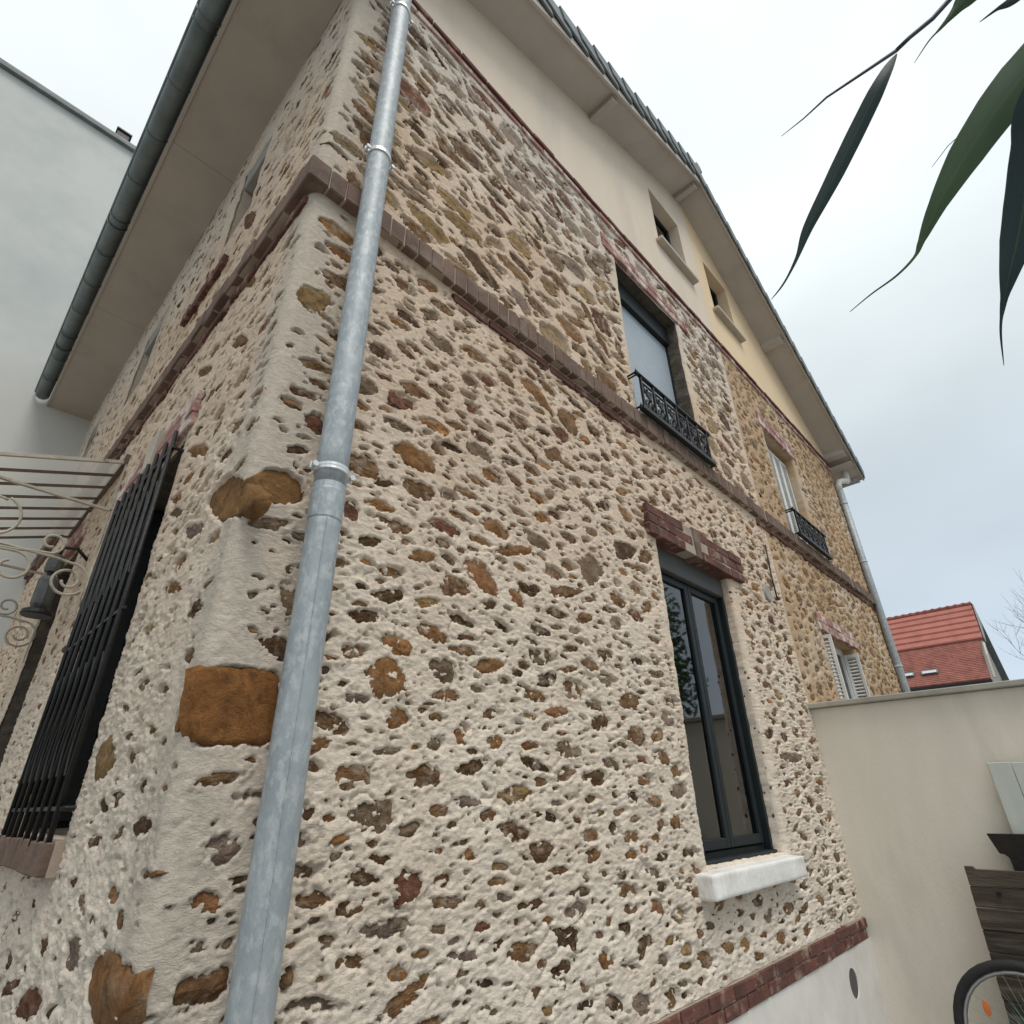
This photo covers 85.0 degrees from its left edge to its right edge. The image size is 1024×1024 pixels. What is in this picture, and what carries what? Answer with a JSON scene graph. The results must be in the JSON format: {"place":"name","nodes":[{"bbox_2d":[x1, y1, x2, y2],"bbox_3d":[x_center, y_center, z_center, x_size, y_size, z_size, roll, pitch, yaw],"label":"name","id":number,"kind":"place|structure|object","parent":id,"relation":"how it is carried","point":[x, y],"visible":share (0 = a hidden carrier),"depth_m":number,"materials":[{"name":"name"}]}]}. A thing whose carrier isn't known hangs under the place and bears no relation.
{"place":"outdoors","nodes":[
{"label":"outdoors","id":0,"kind":"place"},
{"bbox_2d":[0,58,135,648],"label":"neighbouring house","id":1,"kind":"structure","parent":0,"point":[64,163],"depth_m":7.23,"materials":[{"name":"white paint"}]},
{"bbox_2d":[0,0,1023,679],"label":"sky","id":2,"kind":"structure","parent":0,"point":[914,378],"materials":[{"name":"white"}]},
{"bbox_2d":[886,601,1008,691],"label":"red roofed house","id":3,"kind":"structure","parent":0,"point":[945,647],"depth_m":37.13,"materials":[{"name":"tile"}]},
{"bbox_2d":[1003,991,1023,1023],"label":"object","id":4,"kind":"object","parent":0,"point":[1017,1010],"depth_m":2.74,"materials":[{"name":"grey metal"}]},
{"label":"ground","id":5,"kind":"structure","parent":0,"visible":0},
{"bbox_2d":[0,0,890,1023],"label":"stone house","id":6,"kind":"structure","parent":5,"relation":"on","point":[566,762],"depth_m":2.43,"materials":[{"name":"white stone"}]},
{"bbox_2d":[19,546,87,619],"bbox_3d":[-2.619,0.395,3.207,0.148,0.434,0.211,-9,-28,15],"label":"wall lantern","id":7,"kind":"object","parent":6,"relation":"attached to","point":[42,598],"depth_m":3.12,"materials":[{"name":"black metal"}]},
{"bbox_2d":[0,451,131,662],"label":"door canopy","id":8,"kind":"object","parent":6,"relation":"attached to","point":[53,496],"visible":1,"depth_m":3.47,"materials":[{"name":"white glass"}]},
{"bbox_2d":[90,421,99,441],"bbox_3d":[-4.560,-0.949,6.276,0.580,0.165,0.140,-25,-36,38],"label":"window","id":9,"kind":"structure","parent":6,"relation":"in","point":[95,430],"depth_m":6.30,"materials":[{"name":"grey glass"}]},
{"bbox_2d":[145,314,165,355],"bbox_3d":[-3.133,-1.610,5.058,0.600,0.165,0.140,-25,-36,38],"label":"window","id":10,"kind":"structure","parent":6,"relation":"in","point":[151,343],"depth_m":5.06,"materials":[{"name":"grey glass"}]},
{"bbox_2d":[244,137,271,194],"bbox_3d":[-1.671,-2.376,3.854,0.440,0.165,0.140,-25,-36,38],"label":"window","id":11,"kind":"structure","parent":6,"relation":"in","point":[252,180],"depth_m":3.84,"materials":[{"name":"grey glass"}]},
{"bbox_2d":[223,0,413,1023],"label":"downpipe","id":12,"kind":"object","parent":6,"relation":"attached to","point":[254,981],"visible":1,"depth_m":1.46,"materials":[{"name":"metal"}]},
{"bbox_2d":[653,213,670,244],"bbox_3d":[1.603,-2.983,6.166,0.050,0.900,0.630,-25,-36,38],"label":"attic window","id":13,"kind":"structure","parent":6,"relation":"in","point":[661,230],"depth_m":6.44,"materials":[{"name":"glass"}]},
{"bbox_2d":[618,280,709,466],"bbox_3d":[1.145,-1.174,4.549,0.210,1.580,0.990,-25,-36,38],"label":"upper window","id":14,"kind":"structure","parent":6,"relation":"in","point":[646,337],"depth_m":4.79,"materials":[{"name":"glass"}]},
{"bbox_2d":[657,546,777,864],"bbox_3d":[1.163,1.101,3.406,0.135,1.733,0.970,-25,-36,38],"label":"window","id":15,"kind":"structure","parent":6,"relation":"in","point":[731,809],"depth_m":3.42,"materials":[{"name":"glass"}]},
{"bbox_2d":[679,164,901,709],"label":"attached house","id":16,"kind":"structure","parent":5,"relation":"on","point":[801,456],"depth_m":6.68,"materials":[{"name":"stone"}]},
{"bbox_2d":[709,286,718,322],"bbox_3d":[2.437,-2.542,6.903,0.050,0.840,0.600,-25,-36,38],"label":"attic window","id":17,"kind":"structure","parent":16,"relation":"in","point":[714,298],"depth_m":7.19,"materials":[{"name":"glass"}]},
{"bbox_2d":[825,643,854,698],"bbox_3d":[3.172,1.981,5.336,0.060,1.460,1.000,-25,-36,38],"label":"lower window","id":18,"kind":"structure","parent":16,"relation":"in","point":[839,653],"depth_m":5.79,"materials":[{"name":"white paint"}]},
{"bbox_2d":[835,470,910,692],"bbox_3d":[4.930,1.985,6.985,0.359,5.900,0.111,10,-29,-21],"label":"downpipe","id":19,"kind":"object","parent":16,"relation":"attached to","point":[889,641],"visible":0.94,"depth_m":7.44,"materials":[{"name":"metal"}]},
{"bbox_2d":[807,679,1023,1023],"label":"garden wall","id":20,"kind":"structure","parent":5,"relation":"on","point":[920,811],"depth_m":3.62,"materials":[{"name":"paint"}]},
{"bbox_2d":[987,762,1023,833],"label":"pale board panel","id":21,"kind":"object","parent":20,"relation":"attached to","point":[1008,787],"visible":1,"depth_m":3.38,"materials":[{"name":"white wood"}]},
{"bbox_2d":[985,569,1023,659],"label":"bare tree","id":22,"kind":"object","parent":5,"relation":"on","point":[1011,623],"visible":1,"depth_m":36.92,"materials":[{"name":"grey plant"}]},
{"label":"terrace","id":23,"kind":"structure","parent":0,"visible":0},
{"bbox_2d":[771,0,1023,364],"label":"bamboo plant","id":24,"kind":"object","parent":23,"relation":"on","point":[997,111],"visible":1,"depth_m":0.55,"materials":[{"name":"green plant"}]},
{"bbox_2d":[953,959,1023,1023],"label":"bicycle","id":25,"kind":"object","parent":23,"relation":"on","point":[972,979],"visible":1,"depth_m":3.02,"materials":[{"name":"rubber"}]},
{"bbox_2d":[964,866,1023,1023],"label":"dark board","id":26,"kind":"object","parent":23,"relation":"on","point":[1003,929],"visible":0.93,"depth_m":3.15,"materials":[{"name":"wood"}]},
{"bbox_2d":[987,833,1023,870],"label":"dark board","id":27,"kind":"object","parent":23,"relation":"on","point":[1011,846],"visible":1,"depth_m":3.26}
]}

